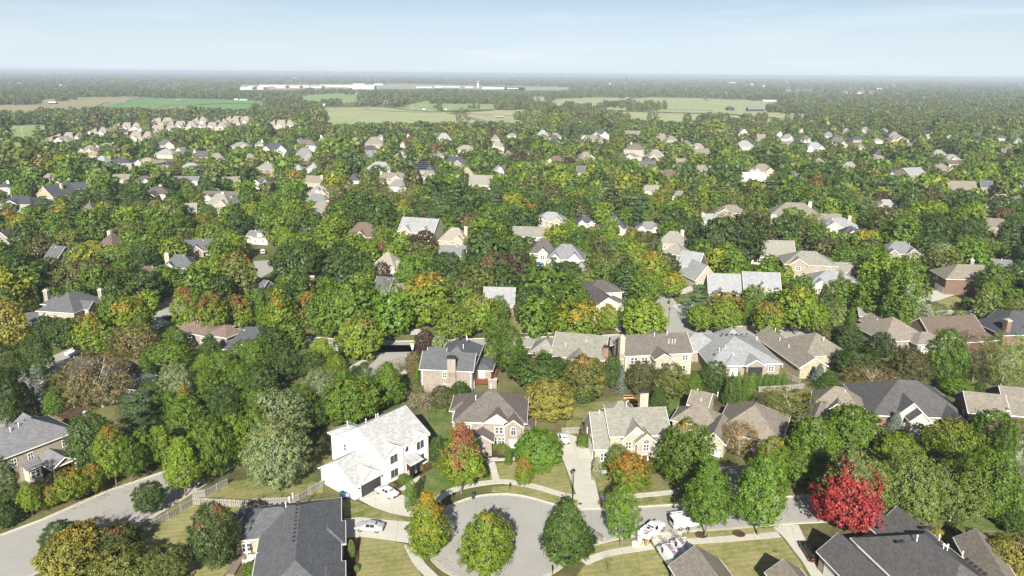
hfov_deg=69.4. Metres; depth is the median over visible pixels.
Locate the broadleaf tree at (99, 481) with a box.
[81,462,106,494]
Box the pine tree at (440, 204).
[431,196,455,229]
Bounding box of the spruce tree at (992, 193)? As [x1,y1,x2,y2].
[987,174,999,195]
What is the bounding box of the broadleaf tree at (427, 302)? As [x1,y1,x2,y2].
[392,269,455,326]
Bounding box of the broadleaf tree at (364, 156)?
[359,154,367,164]
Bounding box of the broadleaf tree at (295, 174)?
[282,169,304,183]
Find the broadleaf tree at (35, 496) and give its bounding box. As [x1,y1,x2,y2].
[14,482,42,515]
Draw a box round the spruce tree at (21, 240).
[18,237,25,251]
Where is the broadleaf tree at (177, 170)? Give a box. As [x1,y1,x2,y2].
[167,165,183,174]
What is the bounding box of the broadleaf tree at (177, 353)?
[141,339,195,370]
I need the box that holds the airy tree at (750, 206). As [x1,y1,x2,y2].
[738,205,770,222]
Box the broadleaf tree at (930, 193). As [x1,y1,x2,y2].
[917,187,949,208]
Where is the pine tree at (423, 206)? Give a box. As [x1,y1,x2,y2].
[419,199,428,216]
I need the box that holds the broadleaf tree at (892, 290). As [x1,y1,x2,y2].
[879,251,932,323]
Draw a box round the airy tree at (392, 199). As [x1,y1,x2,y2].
[381,192,399,210]
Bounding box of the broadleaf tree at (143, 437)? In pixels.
[127,428,159,472]
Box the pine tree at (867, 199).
[857,198,869,222]
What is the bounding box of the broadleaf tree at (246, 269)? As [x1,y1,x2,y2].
[215,249,260,295]
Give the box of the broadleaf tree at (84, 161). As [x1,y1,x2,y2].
[71,157,109,173]
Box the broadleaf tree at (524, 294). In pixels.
[513,286,550,320]
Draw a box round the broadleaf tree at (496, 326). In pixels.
[482,306,510,344]
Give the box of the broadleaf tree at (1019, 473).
[1013,464,1023,509]
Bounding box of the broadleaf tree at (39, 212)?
[18,205,48,226]
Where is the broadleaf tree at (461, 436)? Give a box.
[432,421,487,493]
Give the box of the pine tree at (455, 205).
[448,202,459,216]
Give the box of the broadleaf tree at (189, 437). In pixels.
[183,428,214,482]
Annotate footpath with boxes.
[399,476,420,490]
[485,457,514,480]
[596,469,619,473]
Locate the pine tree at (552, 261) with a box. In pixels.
[547,257,558,282]
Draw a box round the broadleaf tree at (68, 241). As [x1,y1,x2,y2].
[53,227,88,247]
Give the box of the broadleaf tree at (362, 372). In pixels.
[353,361,374,387]
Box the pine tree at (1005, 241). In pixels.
[999,233,1010,254]
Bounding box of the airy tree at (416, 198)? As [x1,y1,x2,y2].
[409,193,422,206]
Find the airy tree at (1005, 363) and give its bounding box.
[978,328,1023,385]
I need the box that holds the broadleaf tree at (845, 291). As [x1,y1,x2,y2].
[820,276,859,311]
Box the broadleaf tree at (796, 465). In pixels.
[781,448,819,483]
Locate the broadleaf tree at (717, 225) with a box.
[694,216,749,255]
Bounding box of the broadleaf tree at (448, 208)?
[432,203,450,218]
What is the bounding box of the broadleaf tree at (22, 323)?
[0,300,32,348]
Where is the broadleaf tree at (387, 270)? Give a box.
[371,260,391,280]
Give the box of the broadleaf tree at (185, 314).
[168,285,202,325]
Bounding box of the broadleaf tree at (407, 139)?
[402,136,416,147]
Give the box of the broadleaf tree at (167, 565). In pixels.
[141,541,190,575]
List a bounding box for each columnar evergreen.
[0,197,5,207]
[29,282,42,311]
[135,313,149,346]
[175,205,184,225]
[254,292,266,326]
[309,211,315,227]
[414,362,419,379]
[461,249,466,263]
[521,183,525,195]
[527,254,537,271]
[534,184,539,197]
[540,184,545,194]
[565,221,571,234]
[569,207,574,219]
[584,237,589,257]
[588,182,596,205]
[656,239,662,251]
[720,375,739,404]
[736,371,741,400]
[740,372,747,400]
[741,296,751,323]
[746,372,754,400]
[751,373,756,388]
[756,373,762,387]
[762,373,768,385]
[769,374,774,387]
[774,374,780,385]
[780,372,786,384]
[825,176,830,187]
[830,362,836,370]
[835,270,843,300]
[845,309,856,338]
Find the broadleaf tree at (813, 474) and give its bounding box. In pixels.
[799,459,834,490]
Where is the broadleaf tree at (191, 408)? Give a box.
[174,398,216,426]
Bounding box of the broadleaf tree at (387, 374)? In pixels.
[372,361,408,403]
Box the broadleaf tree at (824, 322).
[807,302,830,332]
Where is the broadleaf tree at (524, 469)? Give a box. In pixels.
[514,456,534,489]
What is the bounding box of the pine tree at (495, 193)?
[491,185,501,212]
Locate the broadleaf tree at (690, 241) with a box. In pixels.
[684,228,718,250]
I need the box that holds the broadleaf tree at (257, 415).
[228,402,276,458]
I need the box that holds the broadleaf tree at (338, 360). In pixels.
[324,351,351,382]
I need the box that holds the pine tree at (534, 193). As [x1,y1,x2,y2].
[528,191,539,197]
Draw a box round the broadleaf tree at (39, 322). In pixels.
[31,316,59,344]
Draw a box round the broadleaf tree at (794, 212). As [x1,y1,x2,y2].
[782,207,806,219]
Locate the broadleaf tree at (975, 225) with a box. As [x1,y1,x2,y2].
[953,216,990,239]
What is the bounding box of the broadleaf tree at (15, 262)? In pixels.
[0,248,38,283]
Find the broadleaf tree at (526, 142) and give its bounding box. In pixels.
[517,139,530,151]
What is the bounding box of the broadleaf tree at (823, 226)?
[804,222,830,240]
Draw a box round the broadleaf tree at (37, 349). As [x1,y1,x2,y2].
[16,332,56,380]
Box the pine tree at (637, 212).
[628,201,646,225]
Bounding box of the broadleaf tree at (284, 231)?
[274,227,292,246]
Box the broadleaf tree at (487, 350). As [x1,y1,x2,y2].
[482,343,503,362]
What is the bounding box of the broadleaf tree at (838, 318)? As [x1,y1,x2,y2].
[823,301,850,330]
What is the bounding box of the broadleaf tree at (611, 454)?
[606,443,631,476]
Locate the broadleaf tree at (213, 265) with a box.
[183,256,231,295]
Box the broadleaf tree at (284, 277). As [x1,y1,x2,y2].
[274,272,307,294]
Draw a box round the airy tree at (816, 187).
[804,184,824,196]
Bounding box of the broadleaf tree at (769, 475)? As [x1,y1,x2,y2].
[734,451,791,534]
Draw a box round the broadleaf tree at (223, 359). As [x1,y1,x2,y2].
[198,349,243,382]
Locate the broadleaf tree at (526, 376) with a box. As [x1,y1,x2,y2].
[505,351,571,392]
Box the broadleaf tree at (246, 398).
[232,395,264,428]
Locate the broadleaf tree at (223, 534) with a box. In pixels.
[184,497,243,570]
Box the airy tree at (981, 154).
[974,150,992,161]
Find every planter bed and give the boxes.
[623,395,632,398]
[626,398,635,401]
[628,401,638,404]
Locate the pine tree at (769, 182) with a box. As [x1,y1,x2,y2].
[763,179,777,196]
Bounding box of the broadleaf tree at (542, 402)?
[522,376,575,422]
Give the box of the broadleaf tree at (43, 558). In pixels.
[30,530,102,575]
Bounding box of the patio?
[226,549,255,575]
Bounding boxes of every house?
[0,180,14,196]
[0,195,51,208]
[0,226,20,249]
[0,413,78,489]
[17,204,36,214]
[26,312,43,330]
[35,183,79,200]
[36,288,104,325]
[43,173,54,180]
[45,245,73,267]
[55,182,87,193]
[61,356,167,402]
[78,145,99,152]
[78,151,103,157]
[81,201,95,209]
[98,156,108,162]
[100,230,121,250]
[106,156,136,169]
[111,174,129,183]
[134,157,166,166]
[137,176,149,182]
[142,266,158,272]
[144,190,158,202]
[147,184,174,200]
[154,149,183,158]
[157,140,175,148]
[162,161,176,166]
[164,252,196,274]
[174,176,201,184]
[174,319,240,346]
[176,147,187,153]
[180,238,211,259]
[182,163,199,168]
[184,203,196,219]
[192,150,208,157]
[199,191,239,202]
[204,191,239,216]
[211,153,224,164]
[222,176,240,185]
[222,326,276,357]
[230,142,252,148]
[232,493,345,575]
[236,279,273,297]
[246,153,254,158]
[246,230,258,242]
[250,229,275,244]
[254,140,264,146]
[255,177,274,191]
[256,162,279,177]
[262,143,289,156]
[294,164,304,171]
[295,139,320,151]
[295,227,316,234]
[296,148,313,160]
[303,186,333,198]
[304,192,329,203]
[305,175,323,187]
[307,162,319,172]
[309,275,342,290]
[312,200,335,216]
[318,405,429,499]
[343,222,378,240]
[348,173,359,184]
[363,144,377,153]
[364,137,384,148]
[364,152,374,159]
[365,162,394,172]
[371,252,401,274]
[374,276,396,293]
[380,171,406,184]
[388,179,406,191]
[395,151,406,163]
[395,283,407,299]
[397,217,443,243]
[415,160,435,177]
[419,334,497,392]
[422,170,436,180]
[429,151,445,158]
[436,133,451,141]
[436,245,468,260]
[438,226,469,245]
[445,155,467,166]
[449,384,535,456]
[457,145,476,153]
[460,167,473,178]
[468,175,492,189]
[483,287,515,315]
[491,135,499,140]
[492,140,501,147]
[496,165,505,175]
[499,143,504,152]
[506,133,515,137]
[512,226,547,243]
[528,331,610,370]
[529,238,555,266]
[536,212,566,228]
[537,130,549,137]
[546,244,585,269]
[547,156,563,162]
[548,135,559,142]
[561,135,606,142]
[573,261,589,277]
[575,215,595,227]
[576,152,594,161]
[576,165,585,176]
[580,279,623,321]
[583,388,669,465]
[593,129,609,139]
[598,216,626,235]
[611,329,693,378]
[619,153,641,160]
[623,131,640,135]
[623,142,645,156]
[636,221,659,236]
[639,160,655,166]
[643,185,658,194]
[644,149,663,160]
[655,133,666,141]
[656,229,687,249]
[661,242,689,262]
[662,169,679,177]
[663,136,677,142]
[668,545,732,575]
[670,389,790,457]
[671,256,712,288]
[672,191,682,199]
[675,158,685,166]
[679,250,706,268]
[681,139,692,145]
[687,143,703,149]
[688,327,782,376]
[692,148,709,153]
[696,165,710,172]
[699,212,717,225]
[703,273,742,301]
[714,205,746,218]
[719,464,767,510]
[736,140,758,149]
[738,128,747,135]
[741,172,766,181]
[741,271,781,303]
[749,251,759,263]
[750,164,774,175]
[754,327,851,378]
[755,134,765,141]
[759,240,795,263]
[764,558,806,575]
[768,201,841,227]
[775,131,782,137]
[777,251,856,277]
[780,134,793,141]
[781,141,791,145]
[794,401,834,448]
[795,135,810,142]
[804,270,860,294]
[805,142,825,151]
[810,386,863,423]
[816,506,987,575]
[819,215,861,233]
[825,132,832,138]
[829,137,847,146]
[837,226,858,237]
[840,162,855,168]
[843,380,967,434]
[846,136,864,142]
[854,313,945,353]
[855,306,883,322]
[861,127,871,133]
[872,138,882,143]
[872,149,883,156]
[872,155,886,159]
[872,199,898,207]
[883,241,921,261]
[884,135,908,142]
[886,131,898,137]
[888,169,897,174]
[895,167,924,179]
[907,314,999,351]
[929,258,1003,296]
[932,150,946,155]
[932,164,953,171]
[938,180,977,191]
[941,154,961,162]
[945,160,961,166]
[952,529,1015,575]
[953,385,1023,438]
[977,180,992,192]
[978,309,1023,345]
[983,217,1021,233]
[987,259,1023,281]
[990,194,1008,203]
[996,135,1005,140]
[999,148,1008,152]
[1003,538,1023,573]
[1009,195,1023,204]
[1018,180,1023,192]
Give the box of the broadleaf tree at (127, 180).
[122,179,137,185]
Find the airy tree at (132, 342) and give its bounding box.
[106,322,163,358]
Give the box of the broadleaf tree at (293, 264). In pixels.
[267,239,332,283]
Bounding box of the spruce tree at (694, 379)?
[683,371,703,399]
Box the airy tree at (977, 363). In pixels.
[959,333,1002,381]
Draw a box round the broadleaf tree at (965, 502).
[946,464,1010,517]
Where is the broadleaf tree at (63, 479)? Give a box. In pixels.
[50,466,94,500]
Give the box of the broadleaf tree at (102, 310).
[95,291,128,322]
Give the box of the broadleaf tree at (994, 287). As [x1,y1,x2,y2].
[976,280,1004,307]
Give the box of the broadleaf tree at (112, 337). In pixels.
[100,326,125,354]
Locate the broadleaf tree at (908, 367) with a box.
[889,347,934,382]
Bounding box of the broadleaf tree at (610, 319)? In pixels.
[595,303,619,329]
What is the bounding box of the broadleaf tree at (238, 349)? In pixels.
[227,339,265,369]
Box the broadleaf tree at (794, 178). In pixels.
[788,176,801,197]
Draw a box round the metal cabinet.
[637,535,641,543]
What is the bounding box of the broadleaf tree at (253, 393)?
[238,386,276,411]
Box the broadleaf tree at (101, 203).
[94,201,117,209]
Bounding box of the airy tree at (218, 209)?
[212,207,221,217]
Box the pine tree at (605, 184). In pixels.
[597,180,611,189]
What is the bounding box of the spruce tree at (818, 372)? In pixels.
[808,364,824,385]
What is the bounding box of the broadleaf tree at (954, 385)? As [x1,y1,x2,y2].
[936,375,974,395]
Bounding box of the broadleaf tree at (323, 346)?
[303,338,344,373]
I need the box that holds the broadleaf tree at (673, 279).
[660,270,686,299]
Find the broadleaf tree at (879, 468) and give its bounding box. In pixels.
[848,455,896,516]
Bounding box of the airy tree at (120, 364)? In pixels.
[52,348,134,408]
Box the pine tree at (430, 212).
[426,206,436,217]
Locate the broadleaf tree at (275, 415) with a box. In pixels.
[242,384,313,449]
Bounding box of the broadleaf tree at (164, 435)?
[140,425,176,465]
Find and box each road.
[0,297,182,426]
[0,345,425,575]
[163,311,987,351]
[252,260,282,279]
[430,490,967,575]
[647,285,693,333]
[904,284,933,317]
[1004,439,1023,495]
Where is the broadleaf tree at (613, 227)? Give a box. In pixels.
[600,217,619,232]
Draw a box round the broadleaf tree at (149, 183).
[146,181,157,188]
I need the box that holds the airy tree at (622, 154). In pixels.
[615,152,625,162]
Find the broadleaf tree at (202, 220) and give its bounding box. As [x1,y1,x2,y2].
[191,215,211,228]
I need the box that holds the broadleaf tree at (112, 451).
[91,423,132,485]
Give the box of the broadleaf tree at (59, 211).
[43,208,66,222]
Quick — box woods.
[0,71,1023,121]
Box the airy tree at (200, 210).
[198,205,217,216]
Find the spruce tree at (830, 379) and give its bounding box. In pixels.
[808,371,843,389]
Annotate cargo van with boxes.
[656,542,680,568]
[669,510,700,530]
[670,537,691,555]
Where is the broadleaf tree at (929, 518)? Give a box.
[900,471,948,525]
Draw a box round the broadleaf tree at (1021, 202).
[1006,198,1023,211]
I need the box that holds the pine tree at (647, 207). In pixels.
[634,193,655,217]
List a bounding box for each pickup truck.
[64,347,81,356]
[637,519,665,540]
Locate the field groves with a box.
[0,86,1021,137]
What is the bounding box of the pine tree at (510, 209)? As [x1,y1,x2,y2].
[508,204,517,220]
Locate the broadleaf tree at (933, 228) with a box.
[915,211,958,245]
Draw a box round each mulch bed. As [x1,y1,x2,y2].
[51,407,89,423]
[343,537,359,575]
[388,463,435,488]
[489,450,513,457]
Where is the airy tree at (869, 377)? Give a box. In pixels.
[836,360,903,382]
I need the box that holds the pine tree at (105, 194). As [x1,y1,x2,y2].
[100,190,114,203]
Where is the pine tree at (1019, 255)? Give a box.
[1014,247,1023,259]
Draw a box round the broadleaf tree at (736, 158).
[715,154,749,171]
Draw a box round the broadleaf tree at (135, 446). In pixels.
[110,435,145,481]
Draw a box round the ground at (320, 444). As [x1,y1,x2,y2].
[0,70,1023,575]
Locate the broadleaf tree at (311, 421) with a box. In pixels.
[282,405,316,437]
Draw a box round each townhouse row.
[37,135,77,143]
[55,131,95,138]
[88,126,112,136]
[110,122,139,131]
[124,130,159,141]
[138,124,186,132]
[152,117,174,124]
[166,120,199,129]
[192,116,209,124]
[198,121,233,130]
[217,118,234,124]
[226,116,251,120]
[229,116,250,125]
[270,119,293,128]
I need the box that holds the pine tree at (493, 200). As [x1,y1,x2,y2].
[488,199,498,217]
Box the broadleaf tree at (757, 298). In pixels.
[740,284,768,319]
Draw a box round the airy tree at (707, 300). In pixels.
[699,294,716,308]
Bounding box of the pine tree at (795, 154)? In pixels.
[794,153,805,159]
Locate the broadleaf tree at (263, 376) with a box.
[238,362,282,395]
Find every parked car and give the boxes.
[354,520,384,532]
[374,485,399,498]
[557,432,569,444]
[581,527,604,542]
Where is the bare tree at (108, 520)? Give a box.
[100,508,118,526]
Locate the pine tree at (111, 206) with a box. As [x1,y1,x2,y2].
[103,200,116,211]
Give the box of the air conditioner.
[645,526,651,532]
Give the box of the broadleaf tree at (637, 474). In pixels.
[607,451,652,491]
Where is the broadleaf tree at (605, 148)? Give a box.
[598,144,622,155]
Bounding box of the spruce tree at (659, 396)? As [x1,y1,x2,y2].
[648,386,672,415]
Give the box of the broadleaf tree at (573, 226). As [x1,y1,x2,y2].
[559,218,579,233]
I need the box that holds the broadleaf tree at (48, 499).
[36,485,60,507]
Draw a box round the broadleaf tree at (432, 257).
[410,250,437,270]
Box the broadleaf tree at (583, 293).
[545,280,596,319]
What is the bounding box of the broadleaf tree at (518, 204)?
[502,200,524,217]
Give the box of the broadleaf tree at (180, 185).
[177,177,191,190]
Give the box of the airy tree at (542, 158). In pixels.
[531,152,544,160]
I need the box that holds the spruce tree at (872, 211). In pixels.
[863,206,874,230]
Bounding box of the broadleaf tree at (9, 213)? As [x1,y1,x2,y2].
[0,208,17,221]
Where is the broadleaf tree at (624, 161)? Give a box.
[616,160,635,170]
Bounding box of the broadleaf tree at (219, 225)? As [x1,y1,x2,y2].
[209,220,225,228]
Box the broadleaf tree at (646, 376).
[624,360,657,394]
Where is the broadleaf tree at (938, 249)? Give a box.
[923,248,953,266]
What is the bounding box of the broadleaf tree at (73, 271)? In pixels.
[52,255,112,289]
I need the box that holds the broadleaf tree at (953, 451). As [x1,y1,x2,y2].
[916,417,992,468]
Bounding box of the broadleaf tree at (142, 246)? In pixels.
[131,240,163,263]
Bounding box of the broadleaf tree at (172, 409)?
[163,395,207,437]
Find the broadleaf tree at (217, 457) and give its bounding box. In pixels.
[191,414,237,477]
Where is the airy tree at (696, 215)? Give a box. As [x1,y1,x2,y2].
[669,209,703,229]
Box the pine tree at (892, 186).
[875,176,899,196]
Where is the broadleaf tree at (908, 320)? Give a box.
[882,301,913,325]
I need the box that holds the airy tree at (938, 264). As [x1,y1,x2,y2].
[915,245,966,274]
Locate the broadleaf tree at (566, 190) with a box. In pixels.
[562,185,577,199]
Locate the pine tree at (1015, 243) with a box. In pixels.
[1006,233,1023,259]
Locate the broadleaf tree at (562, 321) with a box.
[551,296,605,335]
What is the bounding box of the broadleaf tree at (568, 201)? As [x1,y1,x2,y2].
[564,195,584,215]
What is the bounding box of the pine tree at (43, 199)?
[35,196,50,210]
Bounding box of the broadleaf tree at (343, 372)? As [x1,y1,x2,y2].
[331,369,355,407]
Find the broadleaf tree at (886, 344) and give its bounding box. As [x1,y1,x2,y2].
[865,332,898,357]
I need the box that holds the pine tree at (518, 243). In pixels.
[511,239,523,251]
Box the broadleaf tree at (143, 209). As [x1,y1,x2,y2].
[135,204,159,217]
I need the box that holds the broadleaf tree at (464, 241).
[462,237,468,245]
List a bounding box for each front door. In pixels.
[509,439,516,447]
[641,454,647,464]
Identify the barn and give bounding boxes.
[621,97,635,101]
[725,106,734,109]
[746,107,763,110]
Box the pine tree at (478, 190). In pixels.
[473,186,487,209]
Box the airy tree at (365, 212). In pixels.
[361,203,385,225]
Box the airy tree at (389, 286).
[375,278,402,322]
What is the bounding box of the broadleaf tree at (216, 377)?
[193,366,226,395]
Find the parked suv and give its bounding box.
[799,541,818,561]
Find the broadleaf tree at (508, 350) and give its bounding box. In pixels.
[491,326,526,377]
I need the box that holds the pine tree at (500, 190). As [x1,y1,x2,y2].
[491,183,502,206]
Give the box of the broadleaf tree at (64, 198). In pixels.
[49,196,72,206]
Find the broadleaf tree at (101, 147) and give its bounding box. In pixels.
[99,143,111,152]
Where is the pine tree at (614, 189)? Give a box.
[604,183,622,215]
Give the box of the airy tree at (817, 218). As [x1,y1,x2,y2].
[807,212,825,226]
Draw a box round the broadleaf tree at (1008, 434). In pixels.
[991,416,1023,470]
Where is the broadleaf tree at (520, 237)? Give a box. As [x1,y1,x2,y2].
[506,234,528,247]
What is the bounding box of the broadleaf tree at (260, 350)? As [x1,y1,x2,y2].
[240,338,271,367]
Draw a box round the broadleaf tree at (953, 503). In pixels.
[899,466,966,518]
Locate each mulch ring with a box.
[695,531,706,537]
[732,530,744,536]
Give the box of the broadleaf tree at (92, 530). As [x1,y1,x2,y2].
[45,518,112,568]
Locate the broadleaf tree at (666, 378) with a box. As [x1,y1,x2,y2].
[652,361,689,398]
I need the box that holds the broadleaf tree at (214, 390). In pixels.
[200,381,241,419]
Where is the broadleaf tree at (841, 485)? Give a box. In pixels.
[806,443,890,532]
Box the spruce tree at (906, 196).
[899,186,912,209]
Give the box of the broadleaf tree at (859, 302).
[848,286,877,314]
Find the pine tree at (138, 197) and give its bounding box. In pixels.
[132,193,142,206]
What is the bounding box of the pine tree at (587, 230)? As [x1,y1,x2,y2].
[585,228,591,241]
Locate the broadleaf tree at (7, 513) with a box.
[0,500,21,528]
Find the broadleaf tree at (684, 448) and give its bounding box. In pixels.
[652,415,720,489]
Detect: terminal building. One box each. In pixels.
[416,86,432,87]
[482,87,504,88]
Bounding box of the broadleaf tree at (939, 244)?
[926,242,955,254]
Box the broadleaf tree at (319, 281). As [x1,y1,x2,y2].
[306,275,338,292]
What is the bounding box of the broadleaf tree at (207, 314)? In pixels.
[195,290,230,328]
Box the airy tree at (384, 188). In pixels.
[378,185,390,193]
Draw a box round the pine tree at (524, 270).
[515,262,531,301]
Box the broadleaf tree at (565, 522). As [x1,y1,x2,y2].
[538,495,597,567]
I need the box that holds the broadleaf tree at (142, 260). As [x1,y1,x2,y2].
[121,252,161,268]
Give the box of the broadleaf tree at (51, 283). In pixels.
[42,280,63,288]
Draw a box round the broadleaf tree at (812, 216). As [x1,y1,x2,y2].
[805,214,820,222]
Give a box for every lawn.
[121,504,246,575]
[194,477,322,500]
[261,272,277,281]
[342,499,403,519]
[357,537,421,575]
[400,465,489,497]
[428,400,451,444]
[489,462,571,493]
[491,485,577,506]
[511,317,552,331]
[566,401,608,426]
[577,549,670,575]
[578,537,650,561]
[595,474,668,495]
[602,495,674,508]
[667,399,686,416]
[676,292,702,302]
[683,527,778,537]
[690,537,806,575]
[761,391,807,404]
[915,271,935,291]
[936,296,967,309]
[936,511,1023,531]
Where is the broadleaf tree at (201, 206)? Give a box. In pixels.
[195,203,212,215]
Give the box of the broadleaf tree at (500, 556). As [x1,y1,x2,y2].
[455,508,514,575]
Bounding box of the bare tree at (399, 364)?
[390,357,404,370]
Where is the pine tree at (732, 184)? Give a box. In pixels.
[723,182,737,194]
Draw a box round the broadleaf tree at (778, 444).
[754,434,791,480]
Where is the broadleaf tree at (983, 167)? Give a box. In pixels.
[979,161,1002,179]
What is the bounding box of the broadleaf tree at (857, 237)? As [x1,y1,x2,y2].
[846,228,884,245]
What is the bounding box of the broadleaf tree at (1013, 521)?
[996,507,1023,534]
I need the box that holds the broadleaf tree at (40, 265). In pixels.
[22,259,54,282]
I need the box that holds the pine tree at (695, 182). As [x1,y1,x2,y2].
[684,178,706,195]
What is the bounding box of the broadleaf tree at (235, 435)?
[211,408,252,466]
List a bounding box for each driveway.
[344,517,423,542]
[359,490,435,516]
[411,328,422,334]
[558,434,600,509]
[615,322,620,332]
[652,533,681,546]
[672,301,706,311]
[680,286,697,293]
[773,524,822,575]
[918,290,952,301]
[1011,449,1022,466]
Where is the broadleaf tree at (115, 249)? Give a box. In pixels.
[96,244,121,254]
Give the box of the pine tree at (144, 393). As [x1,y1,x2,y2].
[123,388,162,419]
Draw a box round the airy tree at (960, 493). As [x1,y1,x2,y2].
[922,456,993,528]
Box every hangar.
[240,87,256,89]
[258,85,288,87]
[289,85,311,87]
[320,85,348,86]
[348,85,386,89]
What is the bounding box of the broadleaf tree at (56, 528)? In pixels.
[36,518,79,554]
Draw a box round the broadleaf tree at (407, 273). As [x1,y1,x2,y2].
[393,255,418,282]
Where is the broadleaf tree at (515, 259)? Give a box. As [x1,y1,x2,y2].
[486,250,536,284]
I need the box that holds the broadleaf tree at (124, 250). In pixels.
[119,245,133,260]
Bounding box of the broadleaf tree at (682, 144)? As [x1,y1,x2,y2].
[664,142,691,153]
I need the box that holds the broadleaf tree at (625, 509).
[603,481,642,545]
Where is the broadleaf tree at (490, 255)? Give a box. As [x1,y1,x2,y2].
[480,250,511,286]
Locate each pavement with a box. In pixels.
[349,360,366,371]
[404,544,437,575]
[435,479,577,502]
[517,332,553,333]
[581,543,653,564]
[600,490,676,500]
[686,532,780,543]
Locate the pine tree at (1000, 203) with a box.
[989,201,1003,215]
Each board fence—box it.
[135,499,192,531]
[192,478,227,498]
[192,497,250,506]
[252,480,323,505]
[562,427,579,433]
[758,383,803,391]
[786,373,800,383]
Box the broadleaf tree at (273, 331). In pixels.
[254,325,292,354]
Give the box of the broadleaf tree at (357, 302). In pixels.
[304,278,387,331]
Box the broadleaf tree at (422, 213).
[413,208,425,217]
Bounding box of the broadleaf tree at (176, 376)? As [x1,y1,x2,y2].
[153,360,194,400]
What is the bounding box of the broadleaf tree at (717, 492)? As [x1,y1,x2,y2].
[680,457,738,535]
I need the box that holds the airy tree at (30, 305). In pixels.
[19,297,40,311]
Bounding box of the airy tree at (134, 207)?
[111,202,137,212]
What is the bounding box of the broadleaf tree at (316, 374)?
[300,364,342,414]
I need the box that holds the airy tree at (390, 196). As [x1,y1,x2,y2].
[380,190,398,207]
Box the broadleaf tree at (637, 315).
[621,293,669,334]
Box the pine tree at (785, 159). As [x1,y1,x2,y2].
[781,155,789,164]
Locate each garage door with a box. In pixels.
[361,476,380,496]
[588,439,592,458]
[706,447,720,456]
[730,368,737,375]
[823,563,834,575]
[934,282,940,291]
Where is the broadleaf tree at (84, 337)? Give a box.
[67,311,112,353]
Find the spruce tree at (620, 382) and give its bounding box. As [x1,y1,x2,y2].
[614,369,628,394]
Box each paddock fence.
[198,103,247,104]
[384,107,494,111]
[446,112,487,121]
[614,110,699,113]
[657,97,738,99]
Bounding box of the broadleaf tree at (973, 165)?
[960,160,981,173]
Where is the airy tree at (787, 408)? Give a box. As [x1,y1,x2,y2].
[754,384,829,425]
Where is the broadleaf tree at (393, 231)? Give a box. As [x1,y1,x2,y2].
[379,228,397,240]
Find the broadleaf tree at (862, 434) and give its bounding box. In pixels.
[821,400,883,450]
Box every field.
[0,96,146,112]
[4,125,90,138]
[103,97,261,108]
[150,106,185,108]
[241,84,524,89]
[302,93,388,102]
[324,107,479,124]
[405,101,493,110]
[462,110,531,122]
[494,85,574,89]
[494,110,520,120]
[533,97,620,106]
[606,97,774,114]
[623,112,772,121]
[750,101,804,120]
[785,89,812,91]
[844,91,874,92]
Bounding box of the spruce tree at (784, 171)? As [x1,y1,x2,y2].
[778,168,787,184]
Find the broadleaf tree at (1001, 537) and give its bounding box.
[987,530,1023,575]
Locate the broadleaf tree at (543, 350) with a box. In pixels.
[534,349,550,363]
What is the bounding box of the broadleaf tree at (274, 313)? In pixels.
[259,288,306,328]
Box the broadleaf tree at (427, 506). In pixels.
[404,490,454,560]
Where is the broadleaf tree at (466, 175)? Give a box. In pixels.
[453,168,469,182]
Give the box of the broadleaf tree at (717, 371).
[699,360,728,392]
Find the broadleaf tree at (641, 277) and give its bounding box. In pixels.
[627,268,662,299]
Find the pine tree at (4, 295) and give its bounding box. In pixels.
[0,288,18,326]
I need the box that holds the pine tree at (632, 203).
[615,188,640,214]
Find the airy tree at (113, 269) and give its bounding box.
[101,265,125,281]
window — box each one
[10,458,17,465]
[27,452,33,459]
[30,468,41,478]
[242,542,251,552]
[479,371,484,377]
[494,427,503,433]
[511,427,515,435]
[600,453,606,460]
[625,441,631,448]
[630,357,637,363]
[643,444,648,451]
[682,355,687,360]
[768,366,773,371]
[916,423,924,431]
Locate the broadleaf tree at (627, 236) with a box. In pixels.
[620,233,633,247]
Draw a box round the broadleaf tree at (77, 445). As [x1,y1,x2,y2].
[62,408,118,471]
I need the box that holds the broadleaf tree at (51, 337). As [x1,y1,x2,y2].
[43,316,80,347]
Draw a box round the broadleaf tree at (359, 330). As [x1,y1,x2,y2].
[330,315,387,359]
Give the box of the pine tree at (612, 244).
[600,239,619,270]
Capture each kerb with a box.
[0,368,364,536]
[4,297,167,387]
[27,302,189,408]
[29,438,281,575]
[234,310,972,341]
[424,493,970,575]
[534,484,971,510]
[667,294,687,322]
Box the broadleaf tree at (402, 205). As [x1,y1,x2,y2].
[394,199,412,216]
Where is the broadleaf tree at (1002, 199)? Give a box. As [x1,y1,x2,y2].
[986,193,1020,216]
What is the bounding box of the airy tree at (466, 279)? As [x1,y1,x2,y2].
[448,274,482,303]
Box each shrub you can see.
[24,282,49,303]
[42,391,63,416]
[242,560,253,575]
[348,539,355,557]
[353,564,359,573]
[374,242,385,253]
[389,482,396,488]
[397,473,407,484]
[404,351,420,373]
[404,475,417,511]
[408,379,423,393]
[412,328,435,355]
[428,334,447,347]
[428,384,452,409]
[428,435,444,462]
[449,381,471,398]
[492,442,497,450]
[496,442,507,454]
[504,446,512,465]
[575,434,588,448]
[591,456,602,480]
[601,459,609,469]
[646,457,660,474]
[781,278,785,287]
[929,527,946,541]
[947,522,965,535]
[950,310,967,315]
[959,297,976,309]
[973,381,986,391]
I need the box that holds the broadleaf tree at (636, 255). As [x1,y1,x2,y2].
[628,250,651,267]
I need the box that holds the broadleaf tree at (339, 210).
[323,203,349,216]
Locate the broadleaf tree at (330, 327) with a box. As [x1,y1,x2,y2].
[305,293,342,336]
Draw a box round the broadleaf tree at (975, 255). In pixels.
[950,247,1006,263]
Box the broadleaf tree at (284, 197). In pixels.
[272,193,304,207]
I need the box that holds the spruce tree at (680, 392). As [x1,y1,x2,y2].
[671,373,688,400]
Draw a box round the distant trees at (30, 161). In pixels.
[0,99,1023,349]

